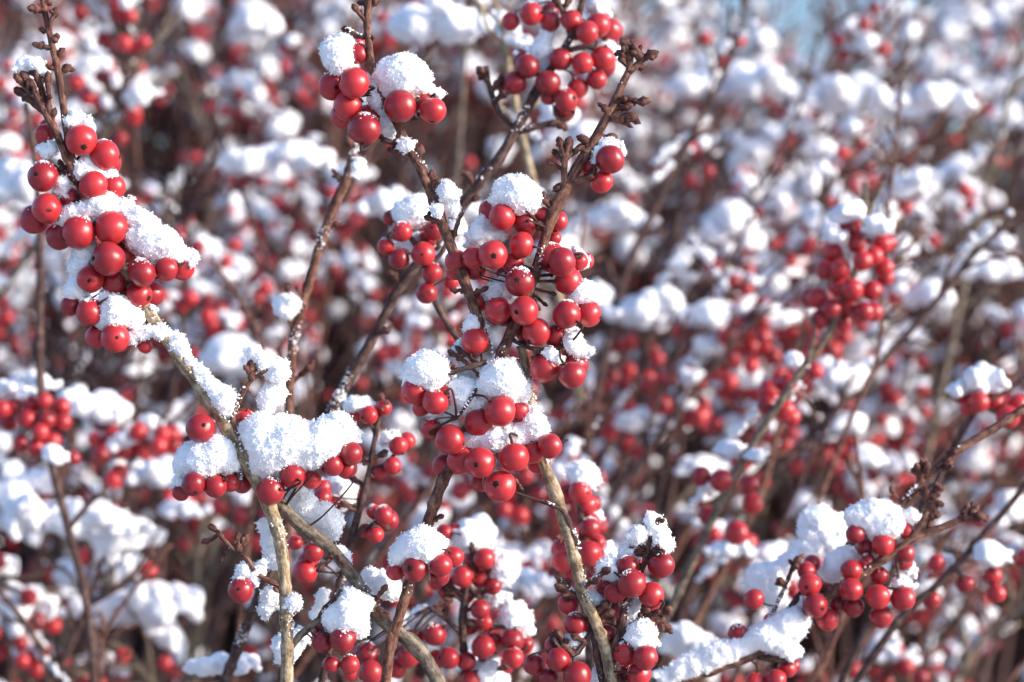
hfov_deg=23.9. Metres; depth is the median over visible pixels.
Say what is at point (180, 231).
berry branch
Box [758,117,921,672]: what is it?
berry branch
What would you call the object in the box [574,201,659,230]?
snow clump
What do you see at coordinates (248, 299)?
snow clump
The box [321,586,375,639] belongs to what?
snow clump
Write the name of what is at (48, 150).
snow clump
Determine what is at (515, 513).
berry branch
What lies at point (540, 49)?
snow clump
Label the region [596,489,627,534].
snow clump
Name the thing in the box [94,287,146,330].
snow clump
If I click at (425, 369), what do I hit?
snow clump
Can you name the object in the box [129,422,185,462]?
snow clump
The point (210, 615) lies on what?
berry branch
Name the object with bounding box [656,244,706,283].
snow clump
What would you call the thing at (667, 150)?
snow clump
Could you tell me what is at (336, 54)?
snow clump
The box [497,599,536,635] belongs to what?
snow clump
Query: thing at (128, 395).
berry branch
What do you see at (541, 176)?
berry branch
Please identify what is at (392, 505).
berry branch
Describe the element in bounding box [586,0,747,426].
berry branch
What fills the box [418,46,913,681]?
berry branch
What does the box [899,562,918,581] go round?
snow clump
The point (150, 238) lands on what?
snow clump
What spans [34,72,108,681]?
berry branch
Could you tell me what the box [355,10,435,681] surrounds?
berry branch
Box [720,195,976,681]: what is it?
berry branch
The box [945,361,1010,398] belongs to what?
snow clump
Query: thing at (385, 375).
snow clump
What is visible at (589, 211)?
snow clump
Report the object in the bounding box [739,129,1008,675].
berry branch
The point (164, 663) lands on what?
berry branch
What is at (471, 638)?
snow clump
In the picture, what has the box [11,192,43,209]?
snow clump
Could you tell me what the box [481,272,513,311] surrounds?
snow clump
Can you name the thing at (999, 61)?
berry branch
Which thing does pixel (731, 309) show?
snow clump
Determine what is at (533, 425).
snow clump
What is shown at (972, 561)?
berry branch
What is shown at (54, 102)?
snow clump
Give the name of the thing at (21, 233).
snow clump
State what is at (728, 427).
snow clump
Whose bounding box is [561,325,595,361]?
snow clump
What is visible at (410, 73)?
snow clump
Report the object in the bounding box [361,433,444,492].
snow clump
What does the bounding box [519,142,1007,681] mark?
berry branch
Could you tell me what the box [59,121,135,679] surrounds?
berry branch
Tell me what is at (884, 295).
snow clump
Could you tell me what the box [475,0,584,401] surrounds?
berry branch
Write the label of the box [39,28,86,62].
snow clump
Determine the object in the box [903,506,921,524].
snow clump
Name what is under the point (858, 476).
berry branch
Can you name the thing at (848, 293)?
berry branch
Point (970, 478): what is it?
berry branch
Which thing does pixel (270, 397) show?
snow clump
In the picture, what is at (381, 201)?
snow clump
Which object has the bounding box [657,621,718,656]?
snow clump
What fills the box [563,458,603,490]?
snow clump
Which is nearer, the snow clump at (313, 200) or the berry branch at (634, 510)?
the berry branch at (634, 510)
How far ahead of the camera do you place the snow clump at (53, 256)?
1.40 m
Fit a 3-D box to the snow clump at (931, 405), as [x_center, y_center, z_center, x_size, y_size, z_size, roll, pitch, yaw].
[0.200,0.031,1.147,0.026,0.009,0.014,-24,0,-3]
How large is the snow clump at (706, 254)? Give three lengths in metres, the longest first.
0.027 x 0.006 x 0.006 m
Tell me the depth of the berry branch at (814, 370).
0.84 m
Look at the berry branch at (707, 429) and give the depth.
1.64 m
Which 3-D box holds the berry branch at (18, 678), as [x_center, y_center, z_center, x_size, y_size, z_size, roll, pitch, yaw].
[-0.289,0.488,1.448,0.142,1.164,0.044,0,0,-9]
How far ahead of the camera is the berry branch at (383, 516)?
0.60 m
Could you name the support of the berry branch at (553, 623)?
on the ground
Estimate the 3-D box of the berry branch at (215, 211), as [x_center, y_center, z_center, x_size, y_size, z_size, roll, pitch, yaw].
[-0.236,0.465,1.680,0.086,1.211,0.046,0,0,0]
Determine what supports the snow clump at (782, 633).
attached to the berry branch at (845, 595)
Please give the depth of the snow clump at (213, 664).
0.66 m
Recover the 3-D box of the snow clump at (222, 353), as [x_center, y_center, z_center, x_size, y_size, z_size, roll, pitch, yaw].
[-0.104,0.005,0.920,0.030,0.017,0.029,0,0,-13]
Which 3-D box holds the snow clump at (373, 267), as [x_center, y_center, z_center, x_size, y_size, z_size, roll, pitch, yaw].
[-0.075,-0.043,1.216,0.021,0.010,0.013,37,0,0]
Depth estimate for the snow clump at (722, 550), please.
0.80 m
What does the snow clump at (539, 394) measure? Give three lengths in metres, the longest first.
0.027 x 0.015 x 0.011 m
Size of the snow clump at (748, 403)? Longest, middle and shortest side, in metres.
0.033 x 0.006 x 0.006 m
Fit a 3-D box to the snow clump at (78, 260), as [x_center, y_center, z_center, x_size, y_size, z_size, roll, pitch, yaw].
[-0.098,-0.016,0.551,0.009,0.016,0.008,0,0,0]
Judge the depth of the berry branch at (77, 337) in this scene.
1.42 m
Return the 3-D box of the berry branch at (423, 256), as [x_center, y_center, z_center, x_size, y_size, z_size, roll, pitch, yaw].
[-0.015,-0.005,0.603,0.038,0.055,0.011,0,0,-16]
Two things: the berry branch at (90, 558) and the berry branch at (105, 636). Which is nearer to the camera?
the berry branch at (105, 636)
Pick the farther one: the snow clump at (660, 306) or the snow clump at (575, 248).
the snow clump at (660, 306)
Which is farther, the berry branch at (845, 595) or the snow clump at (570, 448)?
the snow clump at (570, 448)
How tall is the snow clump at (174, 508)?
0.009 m
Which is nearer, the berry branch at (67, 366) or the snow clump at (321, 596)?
the snow clump at (321, 596)
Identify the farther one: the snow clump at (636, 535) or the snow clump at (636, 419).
the snow clump at (636, 419)
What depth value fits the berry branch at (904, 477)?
1.08 m
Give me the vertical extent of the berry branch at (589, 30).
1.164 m
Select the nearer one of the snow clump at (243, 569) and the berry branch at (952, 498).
the snow clump at (243, 569)
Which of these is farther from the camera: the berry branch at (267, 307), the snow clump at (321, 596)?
the berry branch at (267, 307)
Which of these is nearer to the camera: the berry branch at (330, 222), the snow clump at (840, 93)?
the berry branch at (330, 222)
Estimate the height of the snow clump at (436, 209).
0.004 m
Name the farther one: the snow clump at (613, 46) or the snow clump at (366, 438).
the snow clump at (366, 438)
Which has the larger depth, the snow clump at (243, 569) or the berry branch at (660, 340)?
the berry branch at (660, 340)
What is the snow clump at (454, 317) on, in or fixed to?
on the berry branch at (394, 350)
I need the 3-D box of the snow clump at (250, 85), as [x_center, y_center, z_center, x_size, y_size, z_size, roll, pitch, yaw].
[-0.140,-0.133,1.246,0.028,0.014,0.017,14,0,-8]
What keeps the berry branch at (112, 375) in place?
on the ground
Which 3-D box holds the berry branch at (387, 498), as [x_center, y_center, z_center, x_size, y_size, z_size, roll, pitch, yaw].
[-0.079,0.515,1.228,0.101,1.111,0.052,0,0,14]
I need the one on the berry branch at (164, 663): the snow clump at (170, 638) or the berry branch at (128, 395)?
the snow clump at (170, 638)
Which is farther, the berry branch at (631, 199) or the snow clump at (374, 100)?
the berry branch at (631, 199)
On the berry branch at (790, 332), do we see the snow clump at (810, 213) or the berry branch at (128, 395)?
the snow clump at (810, 213)
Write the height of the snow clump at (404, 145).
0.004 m
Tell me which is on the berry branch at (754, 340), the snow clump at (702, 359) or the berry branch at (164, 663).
the snow clump at (702, 359)
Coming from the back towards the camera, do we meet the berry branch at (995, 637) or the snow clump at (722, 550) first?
the berry branch at (995, 637)
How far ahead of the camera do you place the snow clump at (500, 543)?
0.87 m
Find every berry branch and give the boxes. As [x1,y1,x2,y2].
[0,0,43,326]
[0,0,184,325]
[0,59,38,364]
[0,102,107,681]
[0,240,59,673]
[0,297,119,478]
[0,553,114,681]
[0,588,78,681]
[1,0,65,453]
[3,633,22,681]
[4,328,109,681]
[5,345,171,681]
[13,0,445,681]
[13,187,80,458]
[32,374,196,681]
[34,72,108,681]
[35,0,89,652]
[41,542,172,681]
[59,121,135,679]
[70,127,183,681]
[78,494,113,681]
[83,155,205,668]
[97,543,172,681]
[113,352,143,651]
[128,179,228,681]
[134,98,239,681]
[136,319,308,679]
[148,331,301,681]
[155,288,754,681]
[165,143,230,681]
[168,59,261,677]
[173,238,279,681]
[182,261,322,672]
[200,108,334,681]
[202,261,288,681]
[203,0,319,680]
[211,259,274,681]
[219,0,622,681]
[224,31,331,680]
[237,163,643,681]
[253,248,1023,681]
[259,167,329,669]
[264,0,375,676]
[279,136,361,681]
[279,513,362,681]
[288,392,415,681]
[291,140,393,673]
[293,209,604,678]
[296,531,347,681]
[299,271,458,626]
[308,127,905,681]
[318,0,492,352]
[319,273,455,681]
[326,0,674,681]
[341,0,508,205]
[351,523,538,681]
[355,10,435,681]
[372,0,498,681]
[377,85,532,663]
[377,210,459,340]
[380,37,658,681]
[399,425,561,681]
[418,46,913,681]
[438,0,576,634]
[441,0,884,671]
[445,412,585,681]
[451,349,606,681]
[452,0,624,681]
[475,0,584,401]
[500,190,924,652]
[510,313,699,675]
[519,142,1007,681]
[523,517,674,681]
[526,0,902,681]
[527,251,783,681]
[528,26,749,636]
[536,117,942,681]
[536,395,680,646]
[551,480,605,670]
[558,379,604,680]
[578,0,860,662]
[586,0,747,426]
[593,317,1023,666]
[604,0,944,515]
[610,99,988,663]
[615,126,805,670]
[651,174,843,681]
[653,9,850,578]
[655,32,933,623]
[655,180,897,650]
[655,221,953,681]
[665,35,917,662]
[681,404,1023,681]
[697,296,1022,681]
[697,439,1023,629]
[700,85,872,681]
[707,319,855,681]
[713,149,875,637]
[716,323,1023,676]
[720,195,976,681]
[727,287,1022,681]
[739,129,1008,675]
[750,78,920,672]
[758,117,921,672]
[769,208,1023,480]
[791,394,1023,681]
[795,8,1023,536]
[804,338,1023,681]
[809,392,1023,681]
[809,436,877,681]
[837,375,1023,681]
[846,428,1011,681]
[850,117,1023,681]
[852,482,1023,681]
[868,425,1023,681]
[896,384,1023,681]
[903,544,1023,681]
[906,449,1021,681]
[911,519,1023,681]
[913,22,1023,461]
[928,555,1023,681]
[935,383,1023,674]
[941,463,1023,681]
[954,175,1023,658]
[960,575,1020,681]
[973,535,1023,681]
[1006,660,1023,681]
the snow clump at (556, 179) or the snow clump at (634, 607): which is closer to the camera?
the snow clump at (634, 607)
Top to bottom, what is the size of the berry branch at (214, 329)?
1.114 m
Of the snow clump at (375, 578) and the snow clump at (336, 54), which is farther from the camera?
the snow clump at (375, 578)
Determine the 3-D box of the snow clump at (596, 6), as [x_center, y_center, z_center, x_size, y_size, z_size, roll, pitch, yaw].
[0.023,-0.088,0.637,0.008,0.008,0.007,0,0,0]
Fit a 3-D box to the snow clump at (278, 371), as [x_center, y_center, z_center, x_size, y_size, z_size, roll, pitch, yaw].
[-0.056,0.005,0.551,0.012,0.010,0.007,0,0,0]
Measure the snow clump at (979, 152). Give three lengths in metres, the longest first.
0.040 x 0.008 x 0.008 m
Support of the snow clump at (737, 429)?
on the berry branch at (848, 293)
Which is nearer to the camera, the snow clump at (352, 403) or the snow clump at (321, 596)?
the snow clump at (321, 596)
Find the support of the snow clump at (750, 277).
on the berry branch at (754, 340)
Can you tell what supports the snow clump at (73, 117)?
on the berry branch at (119, 268)
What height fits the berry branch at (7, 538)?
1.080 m
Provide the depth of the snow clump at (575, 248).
0.55 m
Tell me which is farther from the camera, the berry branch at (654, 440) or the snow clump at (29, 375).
the berry branch at (654, 440)
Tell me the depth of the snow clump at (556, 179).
1.03 m
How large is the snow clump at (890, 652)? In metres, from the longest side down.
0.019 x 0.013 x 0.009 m
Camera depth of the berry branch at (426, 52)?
0.88 m
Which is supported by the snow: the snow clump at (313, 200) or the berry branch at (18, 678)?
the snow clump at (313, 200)
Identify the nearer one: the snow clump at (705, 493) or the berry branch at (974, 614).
the snow clump at (705, 493)
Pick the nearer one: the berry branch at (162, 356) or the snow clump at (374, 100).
the snow clump at (374, 100)
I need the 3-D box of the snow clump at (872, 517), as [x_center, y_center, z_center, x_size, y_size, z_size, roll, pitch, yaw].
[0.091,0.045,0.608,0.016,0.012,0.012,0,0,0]
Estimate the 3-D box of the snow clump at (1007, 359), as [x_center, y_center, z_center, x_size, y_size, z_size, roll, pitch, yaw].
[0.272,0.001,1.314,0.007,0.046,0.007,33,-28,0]
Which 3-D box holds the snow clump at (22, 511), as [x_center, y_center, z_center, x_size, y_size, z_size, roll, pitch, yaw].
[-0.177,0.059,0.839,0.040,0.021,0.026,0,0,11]
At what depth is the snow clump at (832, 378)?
0.84 m
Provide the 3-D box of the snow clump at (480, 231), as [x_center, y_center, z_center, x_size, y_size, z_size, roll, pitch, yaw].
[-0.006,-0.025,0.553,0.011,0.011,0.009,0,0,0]
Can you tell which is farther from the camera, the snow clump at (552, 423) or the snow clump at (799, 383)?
the snow clump at (552, 423)
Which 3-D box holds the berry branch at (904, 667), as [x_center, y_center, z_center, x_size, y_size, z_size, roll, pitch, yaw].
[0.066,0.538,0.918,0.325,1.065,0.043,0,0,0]
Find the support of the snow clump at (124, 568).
on the berry branch at (164, 663)
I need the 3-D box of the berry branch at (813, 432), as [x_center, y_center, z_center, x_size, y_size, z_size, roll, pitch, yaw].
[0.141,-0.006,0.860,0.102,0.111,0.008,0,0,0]
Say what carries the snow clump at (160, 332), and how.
on the berry branch at (119, 268)
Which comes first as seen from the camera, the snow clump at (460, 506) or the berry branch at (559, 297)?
the berry branch at (559, 297)
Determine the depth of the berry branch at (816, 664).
0.87 m
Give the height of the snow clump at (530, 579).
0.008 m
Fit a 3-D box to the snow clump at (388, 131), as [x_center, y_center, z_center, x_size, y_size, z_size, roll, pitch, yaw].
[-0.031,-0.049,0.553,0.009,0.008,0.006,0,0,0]
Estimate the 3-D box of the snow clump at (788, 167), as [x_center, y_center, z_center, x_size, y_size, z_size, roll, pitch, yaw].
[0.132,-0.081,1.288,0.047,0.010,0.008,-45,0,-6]
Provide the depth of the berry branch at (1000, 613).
1.00 m
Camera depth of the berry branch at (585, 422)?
0.94 m
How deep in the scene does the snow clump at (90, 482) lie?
1.55 m
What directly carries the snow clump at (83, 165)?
attached to the berry branch at (119, 268)
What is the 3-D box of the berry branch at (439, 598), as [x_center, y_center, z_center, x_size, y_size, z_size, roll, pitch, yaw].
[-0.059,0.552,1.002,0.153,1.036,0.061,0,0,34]
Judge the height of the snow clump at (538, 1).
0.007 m
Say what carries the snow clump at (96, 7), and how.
on the snow
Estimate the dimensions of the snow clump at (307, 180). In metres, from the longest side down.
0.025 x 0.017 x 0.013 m
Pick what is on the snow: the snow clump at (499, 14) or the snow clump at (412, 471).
the snow clump at (412, 471)
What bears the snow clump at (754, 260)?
on the snow
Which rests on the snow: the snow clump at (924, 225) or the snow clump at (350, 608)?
the snow clump at (924, 225)
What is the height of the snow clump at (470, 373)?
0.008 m
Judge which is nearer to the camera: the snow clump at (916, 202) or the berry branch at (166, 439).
the berry branch at (166, 439)
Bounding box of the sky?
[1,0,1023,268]
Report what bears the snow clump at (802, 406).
on the snow
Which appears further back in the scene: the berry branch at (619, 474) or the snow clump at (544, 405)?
the snow clump at (544, 405)
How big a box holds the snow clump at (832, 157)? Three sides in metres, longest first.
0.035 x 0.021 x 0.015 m
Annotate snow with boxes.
[0,0,1023,681]
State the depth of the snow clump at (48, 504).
0.90 m
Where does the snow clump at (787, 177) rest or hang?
on the snow
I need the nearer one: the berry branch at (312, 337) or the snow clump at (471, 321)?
the snow clump at (471, 321)
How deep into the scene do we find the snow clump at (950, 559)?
0.70 m
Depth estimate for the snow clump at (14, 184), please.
0.77 m
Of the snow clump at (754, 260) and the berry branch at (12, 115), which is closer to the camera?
the snow clump at (754, 260)
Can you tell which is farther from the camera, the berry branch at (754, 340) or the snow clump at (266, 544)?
the berry branch at (754, 340)
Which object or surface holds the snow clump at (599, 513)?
on the berry branch at (587, 505)
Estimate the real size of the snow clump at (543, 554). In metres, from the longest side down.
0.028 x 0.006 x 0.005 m
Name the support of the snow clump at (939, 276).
on the snow
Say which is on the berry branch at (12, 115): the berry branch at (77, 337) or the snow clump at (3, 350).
the snow clump at (3, 350)
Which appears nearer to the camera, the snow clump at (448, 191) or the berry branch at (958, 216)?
the snow clump at (448, 191)
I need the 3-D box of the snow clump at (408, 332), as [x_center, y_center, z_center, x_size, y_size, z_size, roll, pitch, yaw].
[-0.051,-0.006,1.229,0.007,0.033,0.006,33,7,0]
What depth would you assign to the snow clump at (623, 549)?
0.56 m
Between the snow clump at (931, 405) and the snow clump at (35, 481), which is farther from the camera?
the snow clump at (931, 405)
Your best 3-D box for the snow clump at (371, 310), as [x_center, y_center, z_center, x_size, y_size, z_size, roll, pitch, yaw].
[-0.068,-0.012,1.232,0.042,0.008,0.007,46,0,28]
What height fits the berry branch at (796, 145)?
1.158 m
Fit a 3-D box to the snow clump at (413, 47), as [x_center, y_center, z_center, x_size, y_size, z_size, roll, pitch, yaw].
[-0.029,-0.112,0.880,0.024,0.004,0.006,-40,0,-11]
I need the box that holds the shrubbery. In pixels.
[0,0,1023,681]
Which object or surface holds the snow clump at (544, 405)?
on the snow
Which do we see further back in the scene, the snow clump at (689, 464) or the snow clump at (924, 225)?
the snow clump at (924, 225)
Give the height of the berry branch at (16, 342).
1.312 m
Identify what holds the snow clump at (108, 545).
on the berry branch at (166, 439)
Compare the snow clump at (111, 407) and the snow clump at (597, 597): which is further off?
the snow clump at (111, 407)
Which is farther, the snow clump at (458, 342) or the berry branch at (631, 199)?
the berry branch at (631, 199)
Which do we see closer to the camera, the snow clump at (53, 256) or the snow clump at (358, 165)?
the snow clump at (358, 165)
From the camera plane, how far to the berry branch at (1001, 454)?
1.30 m
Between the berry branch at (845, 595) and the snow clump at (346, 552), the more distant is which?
the berry branch at (845, 595)
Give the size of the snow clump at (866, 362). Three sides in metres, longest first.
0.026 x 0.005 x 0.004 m
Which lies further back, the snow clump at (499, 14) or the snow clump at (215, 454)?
the snow clump at (499, 14)
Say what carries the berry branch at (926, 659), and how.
on the ground
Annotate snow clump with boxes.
[0,157,51,205]
[0,346,7,356]
[0,368,61,391]
[0,380,36,400]
[0,425,20,438]
[0,459,53,494]
[0,480,59,540]
[0,580,82,623]
[0,619,47,654]
[2,226,27,253]
[11,54,53,76]
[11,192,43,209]
[21,532,41,541]
[30,500,154,539]
[34,137,58,159]
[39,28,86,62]
[43,498,116,509]
[50,173,72,198]
[51,99,59,107]
[51,252,70,266]
[53,553,144,589]
[54,190,200,268]
[55,100,92,122]
[55,275,98,298]
[59,106,96,131]
[62,237,96,302]
[73,154,118,180]
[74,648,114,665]
[79,464,96,487]
[81,389,132,424]
[85,0,108,17]
[86,38,136,109]
[87,509,143,556]
[91,580,203,627]
[93,112,123,131]
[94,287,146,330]
[106,431,137,453]
[115,600,183,652]
[124,455,174,486]
[128,319,170,346]
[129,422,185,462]
[135,397,190,469]
[149,303,239,418]
[158,499,211,519]
[167,418,240,489]
[174,393,197,422]
[182,651,261,676]
[198,333,275,376]
[213,70,264,100]
[216,139,334,176]
[225,375,253,400]
[228,1,283,39]
[230,558,269,587]
[237,410,365,479]
[241,344,291,384]
[245,277,279,302]
[254,517,277,571]
[255,381,289,414]
[255,584,279,621]
[270,386,303,415]
[270,625,311,665]
[271,291,305,320]
[281,591,303,613]
[284,486,345,541]
[289,261,318,283]
[293,173,311,184]
[299,185,320,208]
[308,587,330,620]
[309,476,358,512]
[317,31,360,76]
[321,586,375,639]
[336,545,352,564]
[341,156,367,181]
[342,394,375,412]
[345,244,377,271]
[350,293,397,342]
[355,186,407,217]
[360,565,402,602]
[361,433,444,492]
[366,72,384,117]
[368,446,421,480]
[370,50,447,98]
[378,428,400,447]
[380,113,395,139]
[383,335,416,377]
[387,0,505,44]
[387,522,448,568]
[389,192,431,229]
[393,230,420,251]
[395,135,417,154]
[398,348,457,390]
[400,327,413,347]
[406,283,459,326]
[406,603,445,629]
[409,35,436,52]
[427,201,444,218]
[427,313,458,349]
[435,178,463,219]
[435,374,476,426]
[442,633,477,677]
[444,482,472,511]
[446,337,469,364]
[448,217,467,242]
[450,520,496,551]
[457,358,479,378]
[459,313,488,332]
[462,213,507,248]
[464,356,532,419]
[464,404,551,455]
[472,655,510,681]
[478,0,532,45]
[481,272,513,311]
[483,589,512,610]
[487,172,546,215]
[488,21,526,47]
[489,547,520,587]
[492,529,545,573]
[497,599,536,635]
[501,567,554,591]
[512,546,550,599]
[513,26,554,71]
[528,0,573,8]
[530,129,564,161]
[531,240,584,256]
[536,385,543,398]
[540,345,565,365]
[541,402,546,409]
[543,417,600,490]
[547,415,574,430]
[551,141,580,188]
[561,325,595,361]
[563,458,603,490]
[564,631,586,648]
[565,204,602,238]
[566,278,604,305]
[571,245,590,269]
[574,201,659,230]
[578,279,622,308]
[584,0,612,17]
[588,338,617,360]
[588,588,611,607]
[589,136,627,163]
[590,663,615,681]
[593,551,619,582]
[594,509,605,522]
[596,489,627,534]
[598,39,620,61]
[601,284,695,328]
[603,539,617,556]
[607,488,626,514]
[612,529,629,551]
[613,406,673,431]
[616,541,641,560]
[618,597,641,625]
[623,617,660,650]
[624,510,675,553]
[651,117,709,165]
[651,595,812,681]
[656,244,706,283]
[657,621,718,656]
[664,60,793,100]
[673,454,727,475]
[678,335,723,367]
[689,235,728,289]
[689,482,719,504]
[691,518,725,538]
[695,257,764,281]
[695,558,726,582]
[701,198,756,237]
[703,541,761,558]
[704,17,762,67]
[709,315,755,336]
[715,271,763,296]
[717,420,757,438]
[722,168,803,246]
[722,411,749,427]
[725,396,777,439]
[726,448,769,466]
[728,300,754,315]
[738,374,770,410]
[739,502,847,611]
[743,165,790,200]
[747,554,774,566]
[751,380,801,409]
[753,598,790,624]
[756,141,778,169]
[761,440,816,451]
[764,201,846,239]
[777,279,813,306]
[783,304,817,323]
[796,402,820,420]
[797,199,852,262]
[798,73,895,114]
[800,162,848,196]
[817,544,859,584]
[818,356,869,395]
[824,215,868,250]
[825,150,860,176]
[825,392,843,415]
[831,335,925,346]
[842,497,907,540]
[847,464,877,495]
[860,340,892,368]
[861,289,888,301]
[866,643,917,663]
[872,191,928,221]
[877,164,908,176]
[889,81,977,113]
[890,573,918,590]
[891,406,921,424]
[892,233,917,273]
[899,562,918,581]
[903,278,954,310]
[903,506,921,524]
[907,378,929,394]
[917,398,958,422]
[920,203,935,235]
[920,548,970,579]
[922,222,992,323]
[928,604,948,645]
[932,192,971,214]
[935,658,960,681]
[943,505,972,554]
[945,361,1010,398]
[950,249,1023,282]
[959,111,1021,181]
[965,78,1006,96]
[968,623,1012,652]
[985,306,1023,333]
[997,322,1023,369]
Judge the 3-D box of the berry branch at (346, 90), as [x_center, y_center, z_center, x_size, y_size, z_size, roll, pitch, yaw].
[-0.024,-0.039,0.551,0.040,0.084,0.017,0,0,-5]
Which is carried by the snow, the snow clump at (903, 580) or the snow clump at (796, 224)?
the snow clump at (796, 224)
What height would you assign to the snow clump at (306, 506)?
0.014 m
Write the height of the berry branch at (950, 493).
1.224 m
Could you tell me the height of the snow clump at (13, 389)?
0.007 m
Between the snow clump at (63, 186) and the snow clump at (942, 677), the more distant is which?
the snow clump at (942, 677)
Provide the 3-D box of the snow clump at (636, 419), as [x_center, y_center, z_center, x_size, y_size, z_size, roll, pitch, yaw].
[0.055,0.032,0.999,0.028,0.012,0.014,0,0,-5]
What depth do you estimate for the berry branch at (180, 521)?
1.03 m
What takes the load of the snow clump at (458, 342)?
on the berry branch at (522, 322)
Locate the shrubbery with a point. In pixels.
(198, 52)
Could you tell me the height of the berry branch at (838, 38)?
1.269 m
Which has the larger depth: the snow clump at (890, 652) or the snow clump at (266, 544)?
the snow clump at (890, 652)
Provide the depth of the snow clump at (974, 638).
1.02 m
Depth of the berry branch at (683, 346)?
1.50 m
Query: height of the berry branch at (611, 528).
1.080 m
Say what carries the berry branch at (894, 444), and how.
on the ground
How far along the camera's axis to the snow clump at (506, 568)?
0.62 m
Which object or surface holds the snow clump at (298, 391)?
on the snow
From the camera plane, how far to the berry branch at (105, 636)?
0.78 m
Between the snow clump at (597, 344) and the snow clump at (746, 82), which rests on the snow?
the snow clump at (746, 82)
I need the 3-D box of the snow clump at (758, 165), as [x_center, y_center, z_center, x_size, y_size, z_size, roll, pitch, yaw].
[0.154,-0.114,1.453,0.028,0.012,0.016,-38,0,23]
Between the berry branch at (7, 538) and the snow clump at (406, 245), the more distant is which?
the berry branch at (7, 538)
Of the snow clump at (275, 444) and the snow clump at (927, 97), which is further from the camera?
the snow clump at (927, 97)
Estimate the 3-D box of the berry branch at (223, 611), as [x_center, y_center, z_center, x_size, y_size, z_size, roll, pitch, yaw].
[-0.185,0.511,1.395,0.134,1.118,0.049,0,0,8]
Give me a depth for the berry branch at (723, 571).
0.84 m
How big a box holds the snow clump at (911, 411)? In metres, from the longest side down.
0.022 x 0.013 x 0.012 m
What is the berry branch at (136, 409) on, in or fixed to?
on the ground
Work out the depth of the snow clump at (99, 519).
0.83 m
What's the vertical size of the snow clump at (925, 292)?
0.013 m
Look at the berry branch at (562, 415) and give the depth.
1.04 m
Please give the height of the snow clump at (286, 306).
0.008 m
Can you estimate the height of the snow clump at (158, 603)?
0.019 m
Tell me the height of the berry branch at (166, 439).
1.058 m
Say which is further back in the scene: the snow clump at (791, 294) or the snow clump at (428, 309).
the snow clump at (791, 294)
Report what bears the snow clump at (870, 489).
on the berry branch at (904, 477)
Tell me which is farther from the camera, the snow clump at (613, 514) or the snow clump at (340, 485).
the snow clump at (613, 514)
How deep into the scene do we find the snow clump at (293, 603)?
0.55 m
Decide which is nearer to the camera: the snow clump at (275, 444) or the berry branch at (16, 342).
the snow clump at (275, 444)
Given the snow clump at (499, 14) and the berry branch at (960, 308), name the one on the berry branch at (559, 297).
the snow clump at (499, 14)
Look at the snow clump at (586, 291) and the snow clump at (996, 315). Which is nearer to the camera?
the snow clump at (586, 291)
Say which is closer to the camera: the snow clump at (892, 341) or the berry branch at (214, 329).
the berry branch at (214, 329)
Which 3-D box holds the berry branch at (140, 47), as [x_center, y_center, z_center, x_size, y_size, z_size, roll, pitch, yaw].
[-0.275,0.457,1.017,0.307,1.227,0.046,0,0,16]
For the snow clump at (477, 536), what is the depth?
0.62 m
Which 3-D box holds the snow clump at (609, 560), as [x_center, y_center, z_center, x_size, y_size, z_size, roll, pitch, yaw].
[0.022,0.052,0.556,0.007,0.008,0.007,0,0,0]
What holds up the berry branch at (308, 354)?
on the ground
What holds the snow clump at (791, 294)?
on the berry branch at (732, 599)
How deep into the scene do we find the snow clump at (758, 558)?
0.85 m
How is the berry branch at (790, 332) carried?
on the ground
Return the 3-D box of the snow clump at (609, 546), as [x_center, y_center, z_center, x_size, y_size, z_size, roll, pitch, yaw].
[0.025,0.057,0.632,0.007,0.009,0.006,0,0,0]
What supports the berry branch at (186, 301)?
on the ground
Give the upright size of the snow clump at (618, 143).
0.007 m
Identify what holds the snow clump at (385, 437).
on the berry branch at (383, 516)
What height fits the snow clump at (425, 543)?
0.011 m
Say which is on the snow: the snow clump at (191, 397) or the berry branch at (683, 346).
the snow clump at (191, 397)
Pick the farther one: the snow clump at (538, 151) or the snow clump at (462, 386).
the snow clump at (538, 151)
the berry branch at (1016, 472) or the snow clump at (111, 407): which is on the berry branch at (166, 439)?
the snow clump at (111, 407)
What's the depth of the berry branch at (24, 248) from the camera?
1.70 m
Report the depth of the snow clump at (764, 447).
1.00 m
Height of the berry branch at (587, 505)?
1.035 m
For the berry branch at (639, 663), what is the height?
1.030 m
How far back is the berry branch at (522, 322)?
0.55 m
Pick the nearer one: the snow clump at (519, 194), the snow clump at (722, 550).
the snow clump at (519, 194)
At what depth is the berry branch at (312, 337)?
1.44 m
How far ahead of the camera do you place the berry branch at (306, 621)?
1.07 m
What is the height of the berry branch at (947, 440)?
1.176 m
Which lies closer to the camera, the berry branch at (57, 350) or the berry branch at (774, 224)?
the berry branch at (57, 350)
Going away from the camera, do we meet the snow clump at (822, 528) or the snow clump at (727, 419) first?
the snow clump at (822, 528)
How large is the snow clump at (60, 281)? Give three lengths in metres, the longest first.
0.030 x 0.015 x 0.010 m
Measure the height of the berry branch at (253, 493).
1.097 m
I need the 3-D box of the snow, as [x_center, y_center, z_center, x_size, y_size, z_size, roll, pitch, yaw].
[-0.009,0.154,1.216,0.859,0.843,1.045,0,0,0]

